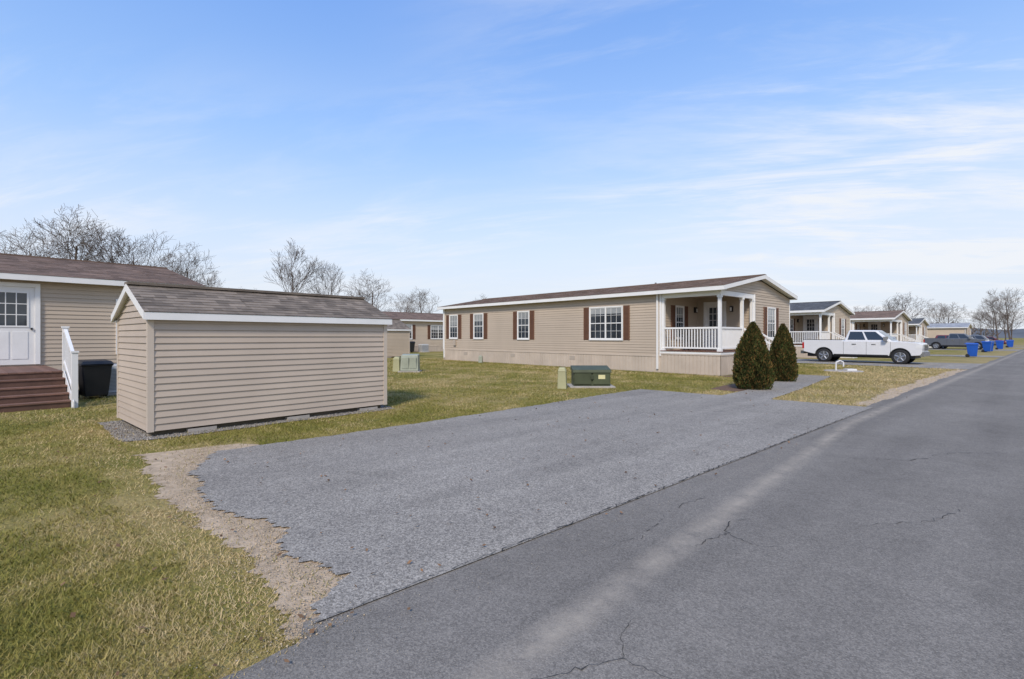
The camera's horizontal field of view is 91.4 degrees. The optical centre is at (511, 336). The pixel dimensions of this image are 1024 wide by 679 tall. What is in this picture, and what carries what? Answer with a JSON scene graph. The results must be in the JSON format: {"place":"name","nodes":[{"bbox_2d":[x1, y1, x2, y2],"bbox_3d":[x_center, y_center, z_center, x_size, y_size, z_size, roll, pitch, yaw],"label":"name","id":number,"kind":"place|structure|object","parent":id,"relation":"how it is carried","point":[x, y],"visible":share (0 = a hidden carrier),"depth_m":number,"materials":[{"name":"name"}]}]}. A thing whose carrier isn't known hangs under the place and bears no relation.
{"place":"outdoors","nodes":[
{"label":"outdoors","id":0,"kind":"place"},
{"bbox_2d":[0,253,204,285],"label":"roof shingles","id":1,"kind":"object","parent":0,"point":[31,265],"visible":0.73,"depth_m":15.73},
{"bbox_2d":[382,311,442,319],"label":"roof shingles","id":2,"kind":"object","parent":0,"point":[415,316],"visible":0.45,"depth_m":50.43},
{"bbox_2d":[0,338,1023,678],"bbox_3d":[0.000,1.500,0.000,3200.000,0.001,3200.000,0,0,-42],"label":"ground","id":3,"kind":"structure","parent":0,"point":[948,356],"depth_m":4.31,"materials":[{"name":"green plant"}]},
{"bbox_2d":[0,365,70,412],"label":"deck boards","id":4,"kind":"object","parent":3,"relation":"on","point":[29,388],"visible":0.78,"depth_m":10.65,"materials":[{"name":"brown wood"}]},
{"bbox_2d":[0,218,79,257],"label":"bare tree","id":5,"kind":"object","parent":3,"relation":"on","point":[24,245],"visible":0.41,"depth_m":66.55,"materials":[{"name":"brown plant"}]},
{"bbox_2d":[0,204,113,261],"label":"bare tree","id":6,"kind":"object","parent":3,"relation":"on","point":[82,241],"visible":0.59,"depth_m":58.48,"materials":[{"name":"brown plant"}]},
{"bbox_2d":[61,326,78,407],"bbox_3d":[-9.709,0.632,10.979,1.535,1.735,0.130,0,0,42],"label":"stair railing","id":7,"kind":"object","parent":3,"relation":"on","point":[70,363],"visible":0.97,"depth_m":10.84,"materials":[{"name":"white plastic"}]},
{"bbox_2d":[41,218,140,262],"bbox_3d":[-53.358,-6.563,64.029,10.942,16.473,12.009,0,0,-1],"label":"bare tree","id":8,"kind":"object","parent":3,"relation":"on","point":[97,235],"visible":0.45,"depth_m":63.51,"materials":[{"name":"brown plant"}]},
{"bbox_2d":[78,359,114,397],"bbox_3d":[-10.210,1.034,12.197,0.794,0.933,0.634,0,0,37],"label":"trash bin","id":9,"kind":"object","parent":3,"relation":"on","point":[94,376],"visible":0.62,"depth_m":11.99,"materials":[{"name":"black plastic"}]},
{"bbox_2d":[107,363,116,395],"bbox_3d":[-10.361,1.105,13.157,0.900,0.790,0.900,0,0,41],"label":"air conditioner","id":10,"kind":"object","parent":3,"relation":"on","point":[113,386],"visible":0.02,"depth_m":12.79,"materials":[{"name":"metal"}]},
{"bbox_2d":[87,228,194,278],"bbox_3d":[-45.169,-5.722,60.762,10.756,14.755,9.801,0,0,-8],"label":"bare tree","id":11,"kind":"object","parent":3,"relation":"on","point":[139,250],"visible":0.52,"depth_m":60.69,"materials":[{"name":"brown plant"}]},
{"bbox_2d":[145,258,190,274],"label":"bare tree","id":12,"kind":"object","parent":3,"relation":"on","point":[171,268],"visible":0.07,"depth_m":75.41,"materials":[{"name":"brown plant"}]},
{"bbox_2d":[160,243,219,286],"bbox_3d":[-39.607,-4.934,60.063,8.531,13.131,10.052,0,0,-26],"label":"bare tree","id":13,"kind":"object","parent":3,"relation":"on","point":[195,261],"visible":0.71,"depth_m":59.88,"materials":[{"name":"brown plant"}]},
{"bbox_2d":[198,272,223,287],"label":"bare tree","id":14,"kind":"object","parent":3,"relation":"on","point":[214,284],"visible":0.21,"depth_m":71.43,"materials":[{"name":"brown plant"}]},
{"bbox_2d":[99,405,393,441],"bbox_3d":[-4.694,1.491,9.614,2.487,0.001,4.937,0,0,42],"label":"gravel base","id":15,"kind":"object","parent":3,"relation":"on","point":[133,435],"visible":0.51,"depth_m":8.11,"materials":[{"name":"grey gravel"}]},
{"bbox_2d":[111,281,391,435],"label":"garden shed","id":16,"kind":"structure","parent":15,"relation":"on","point":[194,358],"depth_m":8.49,"materials":[{"name":"beige plastic"}]},
{"bbox_2d":[134,443,370,661],"bbox_3d":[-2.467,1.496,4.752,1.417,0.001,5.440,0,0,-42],"label":"dirt strip","id":17,"kind":"object","parent":3,"relation":"on","point":[154,467],"visible":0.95,"depth_m":3.74,"materials":[{"name":"beige gravel"}]},
{"bbox_2d":[265,240,325,293],"bbox_3d":[-25.886,-5.040,60.145,7.832,13.321,6.666,0,0,15],"label":"bare tree","id":18,"kind":"object","parent":3,"relation":"on","point":[293,282],"visible":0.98,"depth_m":60.31,"materials":[{"name":"brown plant"}]},
{"bbox_2d":[298,258,351,295],"bbox_3d":[-23.542,-4.040,62.478,6.015,11.319,6.601,0,0,38],"label":"bare tree","id":19,"kind":"object","parent":3,"relation":"on","point":[330,279],"visible":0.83,"depth_m":62.31,"materials":[{"name":"brown plant"}]},
{"bbox_2d":[348,291,378,305],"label":"bare tree","id":20,"kind":"object","parent":3,"relation":"on","point":[362,294],"visible":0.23,"depth_m":74.49,"materials":[{"name":"brown plant"}]},
{"bbox_2d":[341,269,395,311],"bbox_3d":[-16.622,-3.252,59.998,8.247,9.697,7.000,0,0,19],"label":"bare tree","id":21,"kind":"object","parent":3,"relation":"on","point":[372,293],"visible":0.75,"depth_m":59.30,"materials":[{"name":"brown plant"}]},
{"bbox_2d":[393,357,400,371],"bbox_3d":[-4.877,1.175,21.234,0.318,0.650,0.254,0,0,13],"label":"utility pedestal","id":22,"kind":"object","parent":3,"relation":"on","point":[396,363],"visible":0.81,"depth_m":21.12,"materials":[{"name":"beige plastic"}]},
{"bbox_2d":[387,319,410,357],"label":"garden shed","id":23,"kind":"structure","parent":3,"relation":"on","point":[398,337],"depth_m":36.03,"materials":[{"name":"plastic"}]},
{"bbox_2d":[388,294,419,311],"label":"bare tree","id":24,"kind":"object","parent":3,"relation":"on","point":[403,297],"visible":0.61,"depth_m":92.24,"materials":[{"name":"brown plant"}]},
{"bbox_2d":[398,354,421,372],"bbox_3d":[-4.342,1.121,21.307,0.900,0.758,0.780,0,0,-3],"label":"utility cabinet","id":25,"kind":"object","parent":3,"relation":"on","point":[410,363],"visible":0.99,"depth_m":21.02,"materials":[{"name":"metal"}]},
{"bbox_2d":[410,341,414,351],"bbox_3d":[-9.578,0.970,47.161,0.635,1.060,0.794,0,0,-42],"label":"trash bin","id":26,"kind":"object","parent":3,"relation":"on","point":[412,344],"visible":0.55,"depth_m":46.93,"materials":[{"name":"black plastic"}]},
{"bbox_2d":[397,286,438,312],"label":"bare tree","id":27,"kind":"object","parent":3,"relation":"on","point":[420,303],"visible":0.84,"depth_m":79.43,"materials":[{"name":"brown plant"}]},
{"bbox_2d":[418,344,428,351],"bbox_3d":[-8.518,1.105,48.076,0.900,0.790,0.900,0,0,-42],"label":"air conditioner","id":28,"kind":"object","parent":3,"relation":"on","point":[423,347],"visible":0.99,"depth_m":47.81,"materials":[{"name":"metal"}]},
{"bbox_2d":[52,376,908,675],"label":"fallen leaves","id":29,"kind":"object","parent":3,"relation":"on","point":[72,614],"visible":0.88,"depth_m":4.20,"materials":[{"name":"brown plant"}]},
{"bbox_2d":[478,355,482,362],"bbox_3d":[-1.795,1.290,28.602,0.238,0.420,0.190,0,0,13],"label":"utility pedestal","id":30,"kind":"object","parent":3,"relation":"on","point":[480,359],"visible":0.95,"depth_m":28.53,"materials":[{"name":"plastic"}]},
{"bbox_2d":[188,389,872,622],"bbox_3d":[1.466,1.484,8.516,11.724,0.001,5.376,0,0,-42],"label":"driveway pad","id":31,"kind":"object","parent":3,"relation":"on","point":[436,498],"visible":1,"depth_m":5.42,"materials":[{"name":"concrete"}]},
{"bbox_2d":[557,367,566,388],"bbox_3d":[1.440,1.190,14.341,0.258,0.620,0.207,0,0,13],"label":"utility pedestal","id":32,"kind":"object","parent":3,"relation":"on","point":[562,380],"visible":0.98,"depth_m":14.25,"materials":[{"name":"beige plastic"}]},
{"bbox_2d":[567,365,615,387],"bbox_3d":[2.352,1.191,14.963,1.320,0.618,0.940,0,0,1],"label":"transformer cabinet","id":33,"kind":"object","parent":3,"relation":"on","point":[590,376],"visible":0.98,"depth_m":14.64,"materials":[{"name":"metal"}]},
{"bbox_2d":[670,290,748,354],"bbox_3d":[4.380,-0.413,28.191,7.126,3.786,18.326,0,0,-42],"label":"porch","id":34,"kind":"object","parent":3,"relation":"on","point":[709,297],"visible":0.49,"depth_m":21.92,"materials":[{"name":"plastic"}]},
{"bbox_2d":[443,349,733,375],"bbox_3d":[4.380,1.097,28.191,7.210,0.805,18.410,0,0,-42],"label":"skirting","id":35,"kind":"object","parent":34,"relation":"attached to","point":[711,365],"visible":0.57,"depth_m":22.44,"materials":[{"name":"plastic"}]},
{"bbox_2d":[443,294,789,368],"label":"windows and doors","id":36,"kind":"structure","parent":34,"relation":"attached to","point":[607,323],"depth_m":23.33,"materials":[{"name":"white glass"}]},
{"bbox_2d":[445,281,788,355],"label":"walls","id":37,"kind":"structure","parent":34,"relation":"on","point":[558,326],"depth_m":23.61,"materials":[{"name":"plastic"}]},
{"bbox_2d":[437,275,797,309],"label":"roof trim","id":38,"kind":"structure","parent":34,"relation":"on","point":[777,287],"depth_m":22.27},
{"bbox_2d":[660,290,772,354],"bbox_3d":[8.703,-0.140,20.439,3.150,3.280,4.020,0,0,-42],"label":"porch","id":39,"kind":"object","parent":3,"relation":"on","point":[729,337],"visible":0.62,"depth_m":20.00,"materials":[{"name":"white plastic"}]},
{"bbox_2d":[683,330,697,349],"bbox_3d":[7.540,0.145,21.116,0.450,0.850,0.450,0,0,-42],"label":"porch chair","id":40,"kind":"object","parent":39,"relation":"on","point":[687,339],"visible":0.38,"depth_m":21.11,"materials":[{"name":"white plastic"}]},
{"bbox_2d":[711,375,775,391],"bbox_3d":[7.679,1.492,16.714,2.104,0.001,7.088,0,0,35],"label":"mulch bed","id":41,"kind":"object","parent":3,"relation":"on","point":[731,387],"visible":0.27,"depth_m":14.38,"materials":[{"name":"brown soil"}]},
{"bbox_2d":[731,321,774,389],"bbox_3d":[6.902,0.530,14.305,1.115,1.980,1.140,0,0,-42],"label":"arborvitae shrub","id":42,"kind":"object","parent":41,"relation":"on","point":[753,369],"visible":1,"depth_m":14.03,"materials":[{"name":"green plant"}]},
{"bbox_2d":[769,323,797,381],"bbox_3d":[9.133,0.529,16.841,0.986,1.981,1.001,0,0,-42],"label":"arborvitae shrub","id":43,"kind":"object","parent":41,"relation":"on","point":[783,354],"visible":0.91,"depth_m":16.58,"materials":[{"name":"green plant"}]},
{"bbox_2d":[725,374,829,398],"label":"footpath","id":44,"kind":"structure","parent":3,"relation":"on","point":[779,388],"depth_m":14.34,"materials":[{"name":"concrete"}]},
{"bbox_2d":[790,312,857,357],"bbox_3d":[22.096,-0.105,35.797,3.050,3.210,3.870,0,0,-42],"label":"porch","id":45,"kind":"object","parent":3,"relation":"on","point":[824,334],"visible":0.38,"depth_m":35.35,"materials":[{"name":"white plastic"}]},
{"bbox_2d":[796,333,803,343],"bbox_3d":[21.020,0.145,36.453,0.450,0.850,0.450,0,0,-42],"label":"porch chair","id":46,"kind":"object","parent":45,"relation":"on","point":[797,336],"visible":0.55,"depth_m":36.50,"materials":[{"name":"white plastic"}]},
{"bbox_2d":[824,360,863,371],"bbox_3d":[14.397,1.256,21.737,1.491,0.487,1.491,0,0,2],"label":"utility cover","id":47,"kind":"object","parent":3,"relation":"on","point":[844,370],"visible":0.93,"depth_m":21.69,"materials":[{"name":"concrete"}]},
{"bbox_2d":[853,319,920,341],"bbox_3d":[34.955,-0.030,46.631,4.250,3.060,4.470,0,0,-42],"label":"porch","id":48,"kind":"object","parent":3,"relation":"on","point":[897,322],"visible":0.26,"depth_m":46.17,"materials":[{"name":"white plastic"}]},
{"bbox_2d":[873,299,917,316],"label":"bare tree","id":49,"kind":"object","parent":3,"relation":"on","point":[890,307],"visible":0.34,"depth_m":99.91,"materials":[{"name":"brown plant"}]},
{"bbox_2d":[878,292,938,317],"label":"bare tree","id":50,"kind":"object","parent":3,"relation":"on","point":[915,306],"visible":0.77,"depth_m":95.64,"materials":[{"name":"brown plant"}]},
{"bbox_2d":[857,370,965,405],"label":"sandy verge","id":51,"kind":"structure","parent":3,"relation":"on","point":[919,383],"depth_m":14.41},
{"bbox_2d":[908,325,931,347],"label":"porch","id":52,"kind":"object","parent":3,"relation":"on","point":[918,337],"visible":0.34,"depth_m":66.82,"materials":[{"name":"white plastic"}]},
{"bbox_2d":[919,302,955,322],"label":"bare tree","id":53,"kind":"object","parent":3,"relation":"on","point":[941,306],"visible":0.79,"depth_m":134.91,"materials":[{"name":"brown plant"}]},
{"bbox_2d":[928,302,971,322],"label":"bare tree","id":54,"kind":"object","parent":3,"relation":"on","point":[952,310],"visible":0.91,"depth_m":114.73,"materials":[{"name":"brown plant"}]},
{"bbox_2d":[943,322,998,336],"bbox_3d":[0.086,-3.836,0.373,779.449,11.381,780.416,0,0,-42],"label":"distant woods","id":55,"kind":"object","parent":3,"relation":"on","point":[974,331],"visible":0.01,"depth_m":258.07,"materials":[{"name":"brown plant"}]},
{"bbox_2d":[964,343,978,356],"bbox_3d":[33.219,0.970,36.123,0.794,1.060,0.635,0,0,42],"label":"recycling bin","id":56,"kind":"object","parent":3,"relation":"on","point":[972,349],"visible":1,"depth_m":35.92,"materials":[{"name":"blue plastic"}]},
{"bbox_2d":[966,308,996,332],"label":"bare tree","id":57,"kind":"object","parent":3,"relation":"on","point":[979,321],"visible":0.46,"depth_m":146.65,"materials":[{"name":"brown plant"}]},
{"bbox_2d":[981,341,992,351],"bbox_3d":[45.562,0.970,47.976,0.635,1.060,0.794,0,0,-37],"label":"recycling bin","id":58,"kind":"object","parent":3,"relation":"on","point":[987,345],"visible":0.98,"depth_m":47.79,"materials":[{"name":"blue plastic"}]},
{"bbox_2d":[968,295,1022,340],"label":"bare tree","id":59,"kind":"object","parent":3,"relation":"on","point":[991,307],"visible":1,"depth_m":78.97,"materials":[{"name":"brown plant"}]},
{"bbox_2d":[984,310,1006,336],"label":"bare tree","id":60,"kind":"object","parent":3,"relation":"on","point":[993,319],"visible":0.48,"depth_m":121.39,"materials":[{"name":"brown plant"}]},
{"bbox_2d":[976,288,1023,339],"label":"bare tree","id":61,"kind":"object","parent":3,"relation":"on","point":[1005,304],"visible":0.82,"depth_m":93.96,"materials":[{"name":"brown plant"}]},
{"bbox_2d":[987,313,1018,339],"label":"bare tree","id":62,"kind":"object","parent":3,"relation":"on","point":[1005,332],"visible":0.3,"depth_m":170.89,"materials":[{"name":"brown plant"}]},
{"bbox_2d":[999,311,1023,339],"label":"bare tree","id":63,"kind":"object","parent":3,"relation":"on","point":[1011,330],"visible":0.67,"depth_m":145.24,"materials":[{"name":"brown plant"}]},
{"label":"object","id":64,"kind":"object","parent":3,"relation":"on","visible":0},
{"bbox_2d":[795,346,816,357],"bbox_3d":[17.654,1.097,43.642,7.060,0.805,18.560,0,0,-42],"label":"skirting","id":65,"kind":"object","parent":64,"relation":"attached to","point":[799,353],"visible":0.01,"depth_m":35.39,"materials":[{"name":"plastic"}]},
{"bbox_2d":[790,305,849,343],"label":"walls","id":66,"kind":"structure","parent":64,"relation":"on","point":[839,311],"depth_m":37.30,"materials":[{"name":"beige plastic"}]},
{"bbox_2d":[790,316,822,339],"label":"porch openings","id":67,"kind":"object","parent":66,"relation":"in","point":[810,323],"visible":0.54,"depth_m":37.58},
{"bbox_2d":[790,301,854,314],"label":"roof trim","id":68,"kind":"structure","parent":64,"relation":"on","point":[846,308],"depth_m":35.46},
{"bbox_2d":[834,313,845,338],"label":"windows and doors","id":69,"kind":"structure","parent":64,"relation":"attached to","point":[842,328],"depth_m":37.77,"materials":[{"name":"white glass"}]},
{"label":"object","id":70,"kind":"object","parent":3,"relation":"on","visible":0},
{"bbox_2d":[400,319,442,321],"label":"roof trim","id":71,"kind":"structure","parent":70,"relation":"on","point":[422,320],"depth_m":48.95,"materials":[{"name":"white plastic"}]},
{"bbox_2d":[402,321,442,345],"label":"walls","id":72,"kind":"structure","parent":70,"relation":"on","point":[421,332],"depth_m":49.23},
{"bbox_2d":[407,325,442,348],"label":"windows and doors","id":73,"kind":"structure","parent":70,"relation":"attached to","point":[436,332],"depth_m":49.99,"materials":[{"name":"white glass"}]},
{"bbox_2d":[414,345,443,351],"bbox_3d":[-8.897,1.198,53.967,15.060,0.605,7.260,0,0,-42],"label":"skirting","id":74,"kind":"object","parent":70,"relation":"attached to","point":[434,348],"visible":0.11,"depth_m":50.04,"materials":[{"name":"plastic"}]},
{"bbox_2d":[0,0,1023,329],"label":"sky","id":75,"kind":"structure","parent":0,"point":[862,154],"materials":[{"name":"blue"}]},
{"bbox_2d":[441,274,787,306],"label":"roof shingles","id":76,"kind":"object","parent":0,"point":[681,284],"visible":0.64,"depth_m":24.22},
{"bbox_2d":[220,349,1023,678],"bbox_3d":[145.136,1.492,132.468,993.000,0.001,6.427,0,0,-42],"label":"road","id":77,"kind":"structure","parent":0,"point":[838,587],"depth_m":3.06,"materials":[{"name":"grey asphalt"}]},
{"bbox_2d":[168,406,886,677],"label":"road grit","id":78,"kind":"object","parent":77,"relation":"on","point":[530,549],"visible":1,"depth_m":3.17,"materials":[{"name":"gravel"}]},
{"bbox_2d":[314,401,995,678],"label":"road cracks","id":79,"kind":"object","parent":77,"relation":"on","point":[641,538],"visible":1,"depth_m":3.76,"materials":[{"name":"black asphalt"}]},
{"bbox_2d":[671,301,732,347],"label":"porch openings","id":80,"kind":"object","parent":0,"point":[679,316],"visible":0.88,"depth_m":22.24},
{"bbox_2d":[790,301,849,313],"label":"roof shingles","id":81,"kind":"object","parent":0,"point":[822,305],"visible":0.17,"depth_m":36.46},
{"bbox_2d":[850,310,905,317],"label":"roof shingles","id":82,"kind":"object","parent":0,"point":[878,314],"visible":0.2,"depth_m":46.90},
{"bbox_2d":[797,359,981,369],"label":"neighbour driveway","id":83,"kind":"structure","parent":0,"point":[966,366],"depth_m":26.67,"materials":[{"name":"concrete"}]},
{"bbox_2d":[801,330,929,363],"bbox_3d":[20.294,0.559,28.993,2.380,1.876,5.870,0,0,-42],"label":"pickup truck","id":84,"kind":"object","parent":83,"relation":"on","point":[870,343],"visible":0.99,"depth_m":28.12,"materials":[{"name":"white paint"}]},
{"bbox_2d":[908,318,926,323],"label":"roof shingles","id":85,"kind":"object","parent":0,"point":[916,320],"visible":0.07,"depth_m":67.36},
{"bbox_2d":[927,323,969,327],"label":"roof shingles","id":86,"kind":"object","parent":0,"point":[949,324],"visible":0.32,"depth_m":92.31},
{"bbox_2d":[930,354,1003,356],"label":"neighbour driveway","id":87,"kind":"structure","parent":0,"point":[965,356],"depth_m":39.39,"materials":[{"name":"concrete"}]},
{"bbox_2d":[928,348,1019,350],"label":"neighbour driveway","id":88,"kind":"structure","parent":0,"point":[979,349],"depth_m":57.75,"materials":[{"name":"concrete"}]},
{"bbox_2d":[935,335,948,348],"bbox_3d":[54.354,0.649,60.874,2.080,1.697,4.720,0,0,-42],"label":"parked car","id":89,"kind":"object","parent":88,"relation":"on","point":[941,336],"visible":0.1,"depth_m":61.40,"materials":[{"name":"red paint"}]},
{"bbox_2d":[924,333,989,349],"bbox_3d":[52.394,0.559,59.017,2.380,1.876,5.870,0,0,-42],"label":"parked pickup","id":90,"kind":"object","parent":88,"relation":"on","point":[956,340],"visible":0.74,"depth_m":58.48,"materials":[{"name":"grey paint"}]},
{"bbox_2d":[995,340,1003,349],"bbox_3d":[55.948,0.970,57.358,0.635,1.060,0.794,0,0,-42],"label":"recycling bin","id":91,"kind":"object","parent":88,"relation":"on","point":[999,344],"visible":1,"depth_m":57.18,"materials":[{"name":"blue plastic"}]},
{"bbox_2d":[969,335,995,344],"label":"parked car","id":92,"kind":"object","parent":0,"point":[978,337],"visible":0.04,"depth_m":72.00,"materials":[{"name":"grey paint"}]},
{"bbox_2d":[986,337,1005,343],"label":"parked car","id":93,"kind":"object","parent":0,"point":[992,338],"visible":0.02,"depth_m":81.59,"materials":[{"name":"red paint"}]},
{"bbox_2d":[971,328,1023,337],"bbox_3d":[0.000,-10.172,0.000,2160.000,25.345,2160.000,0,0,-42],"label":"hills","id":94,"kind":"structure","parent":0,"point":[1017,333],"depth_m":600.45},
{"bbox_2d":[1005,340,1012,346],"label":"recycling bin","id":95,"kind":"object","parent":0,"point":[1009,343],"visible":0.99,"depth_m":68.64,"materials":[{"name":"blue plastic"}]},
{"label":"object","id":96,"kind":"object","parent":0,"visible":0},
{"bbox_2d":[0,279,123,367],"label":"walls","id":97,"kind":"structure","parent":96,"relation":"on","point":[84,312],"depth_m":14.10,"materials":[{"name":"plastic"}]},
{"bbox_2d":[0,282,117,364],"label":"windows and doors","id":98,"kind":"structure","parent":97,"relation":"attached to","point":[19,323],"depth_m":13.21,"materials":[{"name":"white plastic"}]},
{"bbox_2d":[0,273,205,286],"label":"roof trim","id":99,"kind":"structure","parent":96,"relation":"on","point":[39,278],"depth_m":13.64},
{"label":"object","id":100,"kind":"object","parent":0,"visible":0},
{"bbox_2d":[851,314,907,340],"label":"walls","id":101,"kind":"structure","parent":100,"relation":"on","point":[886,328],"depth_m":48.19,"materials":[{"name":"beige plastic"}]},
{"bbox_2d":[856,322,883,329],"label":"porch openings","id":102,"kind":"object","parent":101,"relation":"in","point":[874,325],"visible":0.44,"depth_m":48.98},
{"bbox_2d":[850,320,906,340],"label":"windows and doors","id":103,"kind":"structure","parent":101,"relation":"attached to","point":[905,329],"depth_m":47.96,"materials":[{"name":"white glass"}]},
{"bbox_2d":[850,311,911,320],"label":"roof trim","id":104,"kind":"structure","parent":100,"relation":"on","point":[906,315],"depth_m":46.13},
{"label":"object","id":105,"kind":"object","parent":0,"visible":0},
{"bbox_2d":[908,321,926,342],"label":"walls","id":106,"kind":"structure","parent":105,"relation":"on","point":[912,330],"depth_m":68.68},
{"bbox_2d":[908,318,929,325],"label":"roof trim","id":107,"kind":"structure","parent":105,"relation":"on","point":[926,322],"depth_m":68.34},
{"bbox_2d":[921,325,925,341],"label":"windows and doors","id":108,"kind":"structure","parent":105,"relation":"attached to","point":[924,331],"depth_m":68.78,"materials":[{"name":"white glass"}]},
{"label":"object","id":109,"kind":"object","parent":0,"visible":0},
{"bbox_2d":[927,326,970,337],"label":"walls","id":110,"kind":"structure","parent":109,"relation":"on","point":[932,332],"depth_m":91.47,"materials":[{"name":"beige plastic"}]},
{"bbox_2d":[929,323,972,327],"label":"roof trim","id":111,"kind":"structure","parent":109,"relation":"on","point":[970,325],"depth_m":91.00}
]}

